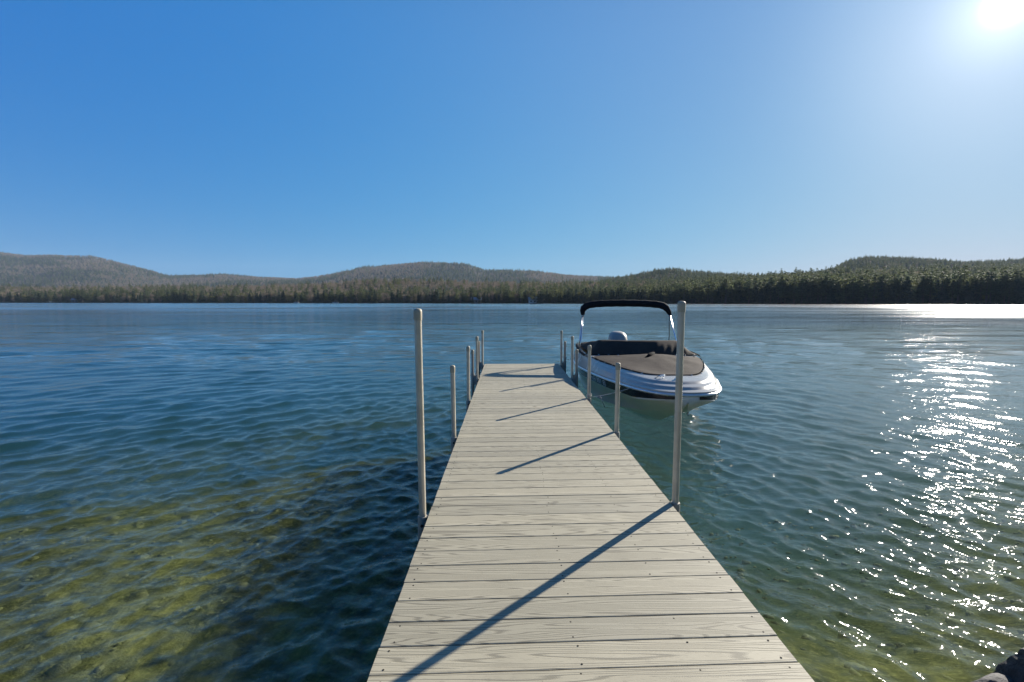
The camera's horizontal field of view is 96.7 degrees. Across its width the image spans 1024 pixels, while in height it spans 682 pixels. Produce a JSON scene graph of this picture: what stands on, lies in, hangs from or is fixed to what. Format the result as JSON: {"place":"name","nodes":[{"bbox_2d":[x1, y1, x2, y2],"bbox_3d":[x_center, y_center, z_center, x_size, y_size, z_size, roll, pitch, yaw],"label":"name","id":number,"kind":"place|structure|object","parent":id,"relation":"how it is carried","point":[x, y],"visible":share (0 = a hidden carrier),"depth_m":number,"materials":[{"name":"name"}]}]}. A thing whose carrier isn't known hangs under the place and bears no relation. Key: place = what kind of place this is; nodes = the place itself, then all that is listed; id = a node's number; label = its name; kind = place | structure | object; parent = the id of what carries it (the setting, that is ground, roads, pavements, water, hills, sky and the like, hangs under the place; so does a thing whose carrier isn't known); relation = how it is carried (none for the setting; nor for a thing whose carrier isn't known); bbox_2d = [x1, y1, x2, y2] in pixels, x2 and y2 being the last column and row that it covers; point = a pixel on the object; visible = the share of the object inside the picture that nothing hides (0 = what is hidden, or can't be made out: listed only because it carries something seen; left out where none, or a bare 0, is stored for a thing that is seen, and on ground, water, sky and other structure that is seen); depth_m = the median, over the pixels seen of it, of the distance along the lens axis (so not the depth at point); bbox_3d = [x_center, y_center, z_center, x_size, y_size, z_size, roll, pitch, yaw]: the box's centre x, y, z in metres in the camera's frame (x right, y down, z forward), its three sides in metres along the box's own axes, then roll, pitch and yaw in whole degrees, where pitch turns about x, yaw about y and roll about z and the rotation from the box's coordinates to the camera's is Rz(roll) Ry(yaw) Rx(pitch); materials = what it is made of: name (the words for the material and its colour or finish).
{"place":"outdoors","nodes":[
{"label":"outdoors","id":0,"kind":"place"},
{"bbox_2d":[0,255,1011,303],"bbox_3d":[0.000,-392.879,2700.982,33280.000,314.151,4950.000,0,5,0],"label":"wooded hills","id":1,"kind":"structure","parent":0,"point":[178,280],"depth_m":2087.93,"materials":[{"name":"green plant"}]},
{"bbox_2d":[14,292,20,302],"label":"spruce tree","id":2,"kind":"object","parent":1,"relation":"on","point":[18,300],"visible":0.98,"depth_m":554.72,"materials":[{"name":"green plant"}]},
{"bbox_2d":[315,290,320,302],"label":"spruce tree","id":3,"kind":"object","parent":1,"relation":"on","point":[318,299],"visible":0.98,"depth_m":466.50,"materials":[{"name":"green plant"}]},
{"bbox_2d":[348,286,355,299],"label":"pine tree","id":4,"kind":"object","parent":1,"relation":"on","point":[351,294],"visible":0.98,"depth_m":456.75,"materials":[{"name":"green plant"}]},
{"bbox_2d":[372,289,377,302],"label":"spruce tree","id":5,"kind":"object","parent":1,"relation":"on","point":[374,298],"visible":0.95,"depth_m":446.40,"materials":[{"name":"green plant"}]},
{"bbox_2d":[395,289,401,302],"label":"spruce tree","id":6,"kind":"object","parent":1,"relation":"on","point":[397,296],"visible":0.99,"depth_m":442.54,"materials":[{"name":"green plant"}]},
{"bbox_2d":[435,289,440,302],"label":"spruce tree","id":7,"kind":"object","parent":1,"relation":"on","point":[437,299],"visible":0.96,"depth_m":424.26,"materials":[{"name":"green plant"}]},
{"bbox_2d":[441,289,445,302],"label":"spruce tree","id":8,"kind":"object","parent":1,"relation":"on","point":[443,300],"visible":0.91,"depth_m":425.15,"materials":[{"name":"green plant"}]},
{"bbox_2d":[0,261,1023,304],"bbox_3d":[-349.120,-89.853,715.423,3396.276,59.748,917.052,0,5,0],"label":"woods","id":9,"kind":"object","parent":1,"relation":"on","point":[9,291],"visible":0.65,"depth_m":507.59,"materials":[{"name":"green plant"}]},
{"bbox_2d":[0,252,1023,291],"bbox_3d":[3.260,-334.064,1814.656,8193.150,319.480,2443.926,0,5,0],"label":"hill woods","id":10,"kind":"object","parent":1,"relation":"on","point":[883,261],"visible":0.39,"depth_m":2077.56,"materials":[{"name":"green plant"}]},
{"bbox_2d":[517,284,523,302],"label":"pine tree","id":11,"kind":"object","parent":1,"relation":"on","point":[520,291],"visible":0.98,"depth_m":398.10,"materials":[{"name":"green plant"}]},
{"bbox_2d":[529,288,537,299],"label":"pine tree","id":12,"kind":"object","parent":1,"relation":"on","point":[534,294],"visible":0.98,"depth_m":389.00,"materials":[{"name":"green plant"}]},
{"bbox_2d":[543,286,549,302],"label":"pine tree","id":13,"kind":"object","parent":1,"relation":"on","point":[546,296],"visible":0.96,"depth_m":388.95,"materials":[{"name":"green plant"}]},
{"bbox_2d":[550,283,559,301],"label":"pine tree","id":14,"kind":"object","parent":1,"relation":"on","point":[554,287],"visible":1,"depth_m":385.32,"materials":[{"name":"green plant"}]},
{"bbox_2d":[573,289,578,302],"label":"spruce tree","id":15,"kind":"object","parent":1,"relation":"on","point":[575,296],"visible":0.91,"depth_m":382.50,"materials":[{"name":"green plant"}]},
{"bbox_2d":[580,289,586,302],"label":"spruce tree","id":16,"kind":"object","parent":1,"relation":"on","point":[583,299],"visible":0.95,"depth_m":380.09,"materials":[{"name":"green plant"}]},
{"bbox_2d":[618,284,630,299],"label":"pine tree","id":17,"kind":"object","parent":1,"relation":"on","point":[623,294],"visible":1,"depth_m":366.65,"materials":[{"name":"green plant"}]},
{"bbox_2d":[640,281,651,299],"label":"pine tree","id":18,"kind":"object","parent":1,"relation":"on","point":[647,287],"visible":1,"depth_m":364.04,"materials":[{"name":"green plant"}]},
{"bbox_2d":[649,288,656,300],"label":"pine tree","id":19,"kind":"object","parent":1,"relation":"on","point":[655,295],"visible":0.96,"depth_m":365.82,"materials":[{"name":"green plant"}]},
{"bbox_2d":[656,283,664,298],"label":"pine tree","id":20,"kind":"object","parent":1,"relation":"on","point":[660,289],"visible":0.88,"depth_m":362.46,"materials":[{"name":"green plant"}]},
{"bbox_2d":[658,290,663,301],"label":"spruce tree","id":21,"kind":"object","parent":1,"relation":"on","point":[661,299],"visible":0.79,"depth_m":361.06,"materials":[{"name":"green plant"}]},
{"bbox_2d":[672,286,681,298],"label":"pine tree","id":22,"kind":"object","parent":1,"relation":"on","point":[677,293],"visible":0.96,"depth_m":354.83,"materials":[{"name":"green plant"}]},
{"bbox_2d":[674,280,683,296],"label":"pine tree","id":23,"kind":"object","parent":1,"relation":"on","point":[679,288],"visible":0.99,"depth_m":354.95,"materials":[{"name":"green plant"}]},
{"bbox_2d":[679,280,690,296],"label":"pine tree","id":24,"kind":"object","parent":1,"relation":"on","point":[684,289],"visible":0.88,"depth_m":355.89,"materials":[{"name":"green plant"}]},
{"bbox_2d":[685,280,698,295],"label":"pine tree","id":25,"kind":"object","parent":1,"relation":"on","point":[692,287],"visible":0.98,"depth_m":352.29,"materials":[{"name":"green plant"}]},
{"bbox_2d":[691,283,699,302],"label":"pine tree","id":26,"kind":"object","parent":1,"relation":"on","point":[694,296],"visible":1,"depth_m":350.51,"materials":[{"name":"green plant"}]},
{"bbox_2d":[700,274,716,302],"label":"pine tree","id":27,"kind":"object","parent":1,"relation":"on","point":[708,281],"visible":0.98,"depth_m":346.91,"materials":[{"name":"green plant"}]},
{"bbox_2d":[706,277,717,298],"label":"pine tree","id":28,"kind":"object","parent":1,"relation":"on","point":[711,278],"visible":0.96,"depth_m":346.50,"materials":[{"name":"green plant"}]},
{"bbox_2d":[714,288,720,303],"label":"spruce tree","id":29,"kind":"object","parent":1,"relation":"on","point":[719,297],"visible":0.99,"depth_m":344.80,"materials":[{"name":"green plant"}]},
{"bbox_2d":[719,278,733,302],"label":"pine tree","id":30,"kind":"object","parent":1,"relation":"on","point":[723,291],"visible":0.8,"depth_m":344.54,"materials":[{"name":"green plant"}]},
{"bbox_2d":[720,275,734,303],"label":"pine tree","id":31,"kind":"object","parent":1,"relation":"on","point":[726,285],"visible":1,"depth_m":342.16,"materials":[{"name":"green plant"}]},
{"bbox_2d":[733,284,743,302],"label":"spruce tree","id":32,"kind":"object","parent":1,"relation":"on","point":[740,297],"visible":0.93,"depth_m":342.95,"materials":[{"name":"green plant"}]},
{"bbox_2d":[741,274,755,302],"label":"pine tree","id":33,"kind":"object","parent":1,"relation":"on","point":[749,281],"visible":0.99,"depth_m":338.00,"materials":[{"name":"green plant"}]},
{"bbox_2d":[749,290,755,303],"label":"spruce tree","id":34,"kind":"object","parent":1,"relation":"on","point":[752,300],"visible":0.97,"depth_m":337.45,"materials":[{"name":"green plant"}]},
{"bbox_2d":[754,285,759,303],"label":"spruce tree","id":35,"kind":"object","parent":1,"relation":"on","point":[756,295],"visible":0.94,"depth_m":337.06,"materials":[{"name":"green plant"}]},
{"bbox_2d":[757,288,764,304],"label":"spruce tree","id":36,"kind":"object","parent":1,"relation":"on","point":[761,296],"visible":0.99,"depth_m":335.75,"materials":[{"name":"green plant"}]},
{"bbox_2d":[764,285,769,303],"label":"spruce tree","id":37,"kind":"object","parent":1,"relation":"on","point":[766,299],"visible":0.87,"depth_m":338.25,"materials":[{"name":"green plant"}]},
{"bbox_2d":[763,278,777,301],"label":"pine tree","id":38,"kind":"object","parent":1,"relation":"on","point":[773,285],"visible":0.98,"depth_m":335.35,"materials":[{"name":"green plant"}]},
{"bbox_2d":[770,288,778,303],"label":"spruce tree","id":39,"kind":"object","parent":1,"relation":"on","point":[773,299],"visible":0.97,"depth_m":333.28,"materials":[{"name":"green plant"}]},
{"bbox_2d":[772,278,785,297],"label":"pine tree","id":40,"kind":"object","parent":1,"relation":"on","point":[778,287],"visible":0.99,"depth_m":331.53,"materials":[{"name":"green plant"}]},
{"bbox_2d":[775,276,788,302],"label":"pine tree","id":41,"kind":"object","parent":1,"relation":"on","point":[783,286],"visible":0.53,"depth_m":335.50,"materials":[{"name":"green plant"}]},
{"bbox_2d":[779,282,789,302],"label":"pine tree","id":42,"kind":"object","parent":1,"relation":"on","point":[786,283],"visible":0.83,"depth_m":333.53,"materials":[{"name":"green plant"}]},
{"bbox_2d":[785,283,799,299],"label":"pine tree","id":43,"kind":"object","parent":1,"relation":"on","point":[795,294],"visible":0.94,"depth_m":328.87,"materials":[{"name":"green plant"}]},
{"bbox_2d":[790,274,800,303],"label":"pine tree","id":44,"kind":"object","parent":1,"relation":"on","point":[795,280],"visible":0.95,"depth_m":327.64,"materials":[{"name":"green plant"}]},
{"bbox_2d":[796,287,805,303],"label":"spruce tree","id":45,"kind":"object","parent":1,"relation":"on","point":[799,301],"visible":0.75,"depth_m":330.00,"materials":[{"name":"green plant"}]},
{"bbox_2d":[797,280,806,303],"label":"pine tree","id":46,"kind":"object","parent":1,"relation":"on","point":[803,285],"visible":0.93,"depth_m":327.21,"materials":[{"name":"green plant"}]},
{"bbox_2d":[803,280,811,302],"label":"spruce tree","id":47,"kind":"object","parent":1,"relation":"on","point":[805,300],"visible":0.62,"depth_m":331.70,"materials":[{"name":"green plant"}]},
{"bbox_2d":[804,274,821,297],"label":"pine tree","id":48,"kind":"object","parent":1,"relation":"on","point":[813,281],"visible":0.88,"depth_m":329.49,"materials":[{"name":"green plant"}]},
{"bbox_2d":[814,276,827,302],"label":"pine tree","id":49,"kind":"object","parent":1,"relation":"on","point":[817,288],"visible":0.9,"depth_m":328.65,"materials":[{"name":"green plant"}]},
{"bbox_2d":[814,274,829,302],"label":"pine tree","id":50,"kind":"object","parent":1,"relation":"on","point":[824,284],"visible":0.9,"depth_m":326.83,"materials":[{"name":"green plant"}]},
{"bbox_2d":[818,271,835,299],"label":"pine tree","id":51,"kind":"object","parent":1,"relation":"on","point":[825,276],"visible":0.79,"depth_m":325.71,"materials":[{"name":"green plant"}]},
{"bbox_2d":[825,286,835,303],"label":"spruce tree","id":52,"kind":"object","parent":1,"relation":"on","point":[830,298],"visible":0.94,"depth_m":321.99,"materials":[{"name":"green plant"}]},
{"bbox_2d":[836,280,846,298],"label":"pine tree","id":53,"kind":"object","parent":1,"relation":"on","point":[840,289],"visible":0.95,"depth_m":322.75,"materials":[{"name":"green plant"}]},
{"bbox_2d":[842,273,854,302],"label":"pine tree","id":54,"kind":"object","parent":1,"relation":"on","point":[847,279],"visible":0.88,"depth_m":322.51,"materials":[{"name":"green plant"}]},
{"bbox_2d":[845,276,862,301],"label":"pine tree","id":55,"kind":"object","parent":1,"relation":"on","point":[852,282],"visible":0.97,"depth_m":320.92,"materials":[{"name":"green plant"}]},
{"bbox_2d":[850,284,860,303],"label":"spruce tree","id":56,"kind":"object","parent":1,"relation":"on","point":[855,300],"visible":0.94,"depth_m":321.80,"materials":[{"name":"green plant"}]},
{"bbox_2d":[853,279,864,298],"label":"pine tree","id":57,"kind":"object","parent":1,"relation":"on","point":[860,287],"visible":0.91,"depth_m":319.44,"materials":[{"name":"green plant"}]},
{"bbox_2d":[857,269,875,303],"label":"pine tree","id":58,"kind":"object","parent":1,"relation":"on","point":[867,270],"visible":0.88,"depth_m":316.68,"materials":[{"name":"green plant"}]},
{"bbox_2d":[861,279,873,303],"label":"pine tree","id":59,"kind":"object","parent":1,"relation":"on","point":[868,285],"visible":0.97,"depth_m":314.85,"materials":[{"name":"green plant"}]},
{"bbox_2d":[866,276,882,303],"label":"pine tree","id":60,"kind":"object","parent":1,"relation":"on","point":[875,288],"visible":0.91,"depth_m":314.60,"materials":[{"name":"green plant"}]},
{"bbox_2d":[869,274,881,300],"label":"pine tree","id":61,"kind":"object","parent":1,"relation":"on","point":[875,285],"visible":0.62,"depth_m":317.89,"materials":[{"name":"green plant"}]},
{"bbox_2d":[874,287,884,303],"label":"spruce tree","id":62,"kind":"object","parent":1,"relation":"on","point":[879,299],"visible":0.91,"depth_m":314.16,"materials":[{"name":"green plant"}]},
{"bbox_2d":[876,267,893,297],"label":"pine tree","id":63,"kind":"object","parent":1,"relation":"on","point":[883,274],"visible":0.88,"depth_m":316.31,"materials":[{"name":"green plant"}]},
{"bbox_2d":[883,279,897,300],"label":"pine tree","id":64,"kind":"object","parent":1,"relation":"on","point":[891,282],"visible":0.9,"depth_m":315.37,"materials":[{"name":"green plant"}]},
{"bbox_2d":[886,287,898,304],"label":"spruce tree","id":65,"kind":"object","parent":1,"relation":"on","point":[892,294],"visible":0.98,"depth_m":313.54,"materials":[{"name":"green plant"}]},
{"bbox_2d":[894,280,902,298],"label":"pine tree","id":66,"kind":"object","parent":1,"relation":"on","point":[898,286],"visible":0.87,"depth_m":312.74,"materials":[{"name":"green plant"}]},
{"bbox_2d":[897,271,907,292],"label":"pine tree","id":67,"kind":"object","parent":1,"relation":"on","point":[900,277],"visible":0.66,"depth_m":312.75,"materials":[{"name":"green plant"}]},
{"bbox_2d":[897,277,914,303],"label":"spruce tree","id":68,"kind":"object","parent":1,"relation":"on","point":[905,300],"visible":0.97,"depth_m":307.60,"materials":[{"name":"green plant"}]},
{"bbox_2d":[903,279,918,304],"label":"pine tree","id":69,"kind":"object","parent":1,"relation":"on","point":[913,287],"visible":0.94,"depth_m":306.95,"materials":[{"name":"green plant"}]},
{"bbox_2d":[914,287,922,303],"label":"spruce tree","id":70,"kind":"object","parent":1,"relation":"on","point":[919,297],"visible":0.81,"depth_m":309.44,"materials":[{"name":"green plant"}]},
{"bbox_2d":[914,275,929,296],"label":"pine tree","id":71,"kind":"object","parent":1,"relation":"on","point":[923,286],"visible":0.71,"depth_m":308.69,"materials":[{"name":"green plant"}]},
{"bbox_2d":[915,274,930,304],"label":"pine tree","id":72,"kind":"object","parent":1,"relation":"on","point":[925,281],"visible":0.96,"depth_m":306.96,"materials":[{"name":"green plant"}]},
{"bbox_2d":[918,271,938,303],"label":"pine tree","id":73,"kind":"object","parent":1,"relation":"on","point":[931,277],"visible":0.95,"depth_m":304.85,"materials":[{"name":"green plant"}]},
{"bbox_2d":[928,279,944,303],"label":"spruce tree","id":74,"kind":"object","parent":1,"relation":"on","point":[936,299],"visible":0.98,"depth_m":302.45,"materials":[{"name":"green plant"}]},
{"bbox_2d":[937,284,950,303],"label":"spruce tree","id":75,"kind":"object","parent":1,"relation":"on","point":[946,294],"visible":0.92,"depth_m":301.75,"materials":[{"name":"green plant"}]},
{"bbox_2d":[935,271,952,296],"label":"pine tree","id":76,"kind":"object","parent":1,"relation":"on","point":[942,277],"visible":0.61,"depth_m":305.23,"materials":[{"name":"green plant"}]},
{"bbox_2d":[941,276,953,299],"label":"pine tree","id":77,"kind":"object","parent":1,"relation":"on","point":[946,282],"visible":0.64,"depth_m":303.90,"materials":[{"name":"green plant"}]},
{"bbox_2d":[947,279,961,303],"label":"pine tree","id":78,"kind":"object","parent":1,"relation":"on","point":[953,285],"visible":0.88,"depth_m":301.54,"materials":[{"name":"green plant"}]},
{"bbox_2d":[948,276,964,303],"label":"pine tree","id":79,"kind":"object","parent":1,"relation":"on","point":[958,284],"visible":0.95,"depth_m":298.51,"materials":[{"name":"green plant"}]},
{"bbox_2d":[953,275,967,302],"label":"pine tree","id":80,"kind":"object","parent":1,"relation":"on","point":[961,286],"visible":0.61,"depth_m":300.93,"materials":[{"name":"green plant"}]},
{"bbox_2d":[950,265,975,295],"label":"pine tree","id":81,"kind":"object","parent":1,"relation":"on","point":[961,274],"visible":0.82,"depth_m":298.66,"materials":[{"name":"green plant"}]},
{"bbox_2d":[958,281,972,304],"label":"spruce tree","id":82,"kind":"object","parent":1,"relation":"on","point":[965,299],"visible":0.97,"depth_m":297.32,"materials":[{"name":"green plant"}]},
{"bbox_2d":[968,280,982,303],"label":"spruce tree","id":83,"kind":"object","parent":1,"relation":"on","point":[977,298],"visible":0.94,"depth_m":295.72,"materials":[{"name":"green plant"}]},
{"bbox_2d":[970,270,992,303],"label":"pine tree","id":84,"kind":"object","parent":1,"relation":"on","point":[981,279],"visible":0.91,"depth_m":293.84,"materials":[{"name":"green plant"}]},
{"bbox_2d":[975,271,997,303],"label":"pine tree","id":85,"kind":"object","parent":1,"relation":"on","point":[988,272],"visible":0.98,"depth_m":292.30,"materials":[{"name":"green plant"}]},
{"bbox_2d":[980,270,997,304],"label":"pine tree","id":86,"kind":"object","parent":1,"relation":"on","point":[987,287],"visible":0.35,"depth_m":298.25,"materials":[{"name":"green plant"}]},
{"bbox_2d":[981,267,1004,304],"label":"pine tree","id":87,"kind":"object","parent":1,"relation":"on","point":[999,281],"visible":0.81,"depth_m":292.85,"materials":[{"name":"green plant"}]},
{"bbox_2d":[997,267,1014,291],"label":"pine tree","id":88,"kind":"object","parent":1,"relation":"on","point":[1001,272],"visible":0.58,"depth_m":295.59,"materials":[{"name":"green plant"}]},
{"bbox_2d":[997,277,1014,303],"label":"pine tree","id":89,"kind":"object","parent":1,"relation":"on","point":[1006,288],"visible":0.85,"depth_m":293.62,"materials":[{"name":"green plant"}]},
{"bbox_2d":[999,270,1013,293],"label":"pine tree","id":90,"kind":"object","parent":1,"relation":"on","point":[1007,272],"visible":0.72,"depth_m":293.75,"materials":[{"name":"green plant"}]},
{"bbox_2d":[1001,279,1016,303],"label":"pine tree","id":91,"kind":"object","parent":1,"relation":"on","point":[1008,290],"visible":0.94,"depth_m":290.94,"materials":[{"name":"green plant"}]},
{"bbox_2d":[1007,275,1023,303],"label":"spruce tree","id":92,"kind":"object","parent":1,"relation":"on","point":[1018,295],"visible":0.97,"depth_m":288.94,"materials":[{"name":"green plant"}]},
{"bbox_2d":[0,306,1023,681],"bbox_3d":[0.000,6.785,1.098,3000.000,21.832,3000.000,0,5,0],"label":"lake bed","id":93,"kind":"object","parent":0,"point":[256,638],"visible":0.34,"depth_m":10.01,"materials":[{"name":"blue liquid"}]},
{"bbox_2d":[0,462,1023,681],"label":"bed stones","id":94,"kind":"object","parent":93,"relation":"on","point":[59,668],"visible":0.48,"depth_m":4.81,"materials":[{"name":"stone"}]},
{"bbox_2d":[367,301,813,681],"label":"dock","id":95,"kind":"object","parent":93,"relation":"on","point":[559,540],"visible":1,"depth_m":2.59,"materials":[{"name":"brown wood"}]},
{"bbox_2d":[586,376,657,406],"bbox_3d":[1.708,0.769,6.989,1.119,0.505,0.089,1,5,6],"label":"mooring line","id":96,"kind":"object","parent":95,"relation":"attached to","point":[607,394],"visible":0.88,"depth_m":7.01,"materials":[{"name":"fabric"}]},
{"bbox_2d":[993,648,1023,681],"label":"rock","id":97,"kind":"object","parent":93,"relation":"on","point":[1012,667],"visible":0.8,"depth_m":2.37,"materials":[{"name":"grey stone"}]},
{"bbox_2d":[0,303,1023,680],"bbox_3d":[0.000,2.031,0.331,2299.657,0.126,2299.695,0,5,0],"label":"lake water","id":98,"kind":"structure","parent":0,"point":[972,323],"depth_m":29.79,"materials":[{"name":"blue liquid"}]},
{"bbox_2d":[573,300,721,419],"bbox_3d":[2.711,0.438,9.671,2.628,2.634,6.786,0,5,4],"label":"motorboat","id":99,"kind":"object","parent":98,"relation":"on","point":[647,394],"visible":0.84,"depth_m":8.08,"materials":[{"name":"white plastic"}]},
{"bbox_2d":[972,673,1015,681],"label":"rock","id":100,"kind":"object","parent":98,"relation":"in","point":[994,677],"visible":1,"depth_m":2.35,"materials":[{"name":"grey stone"}]},
{"bbox_2d":[0,0,1023,308],"label":"sky","id":101,"kind":"structure","parent":0,"point":[295,139],"materials":[{"name":"blue"}]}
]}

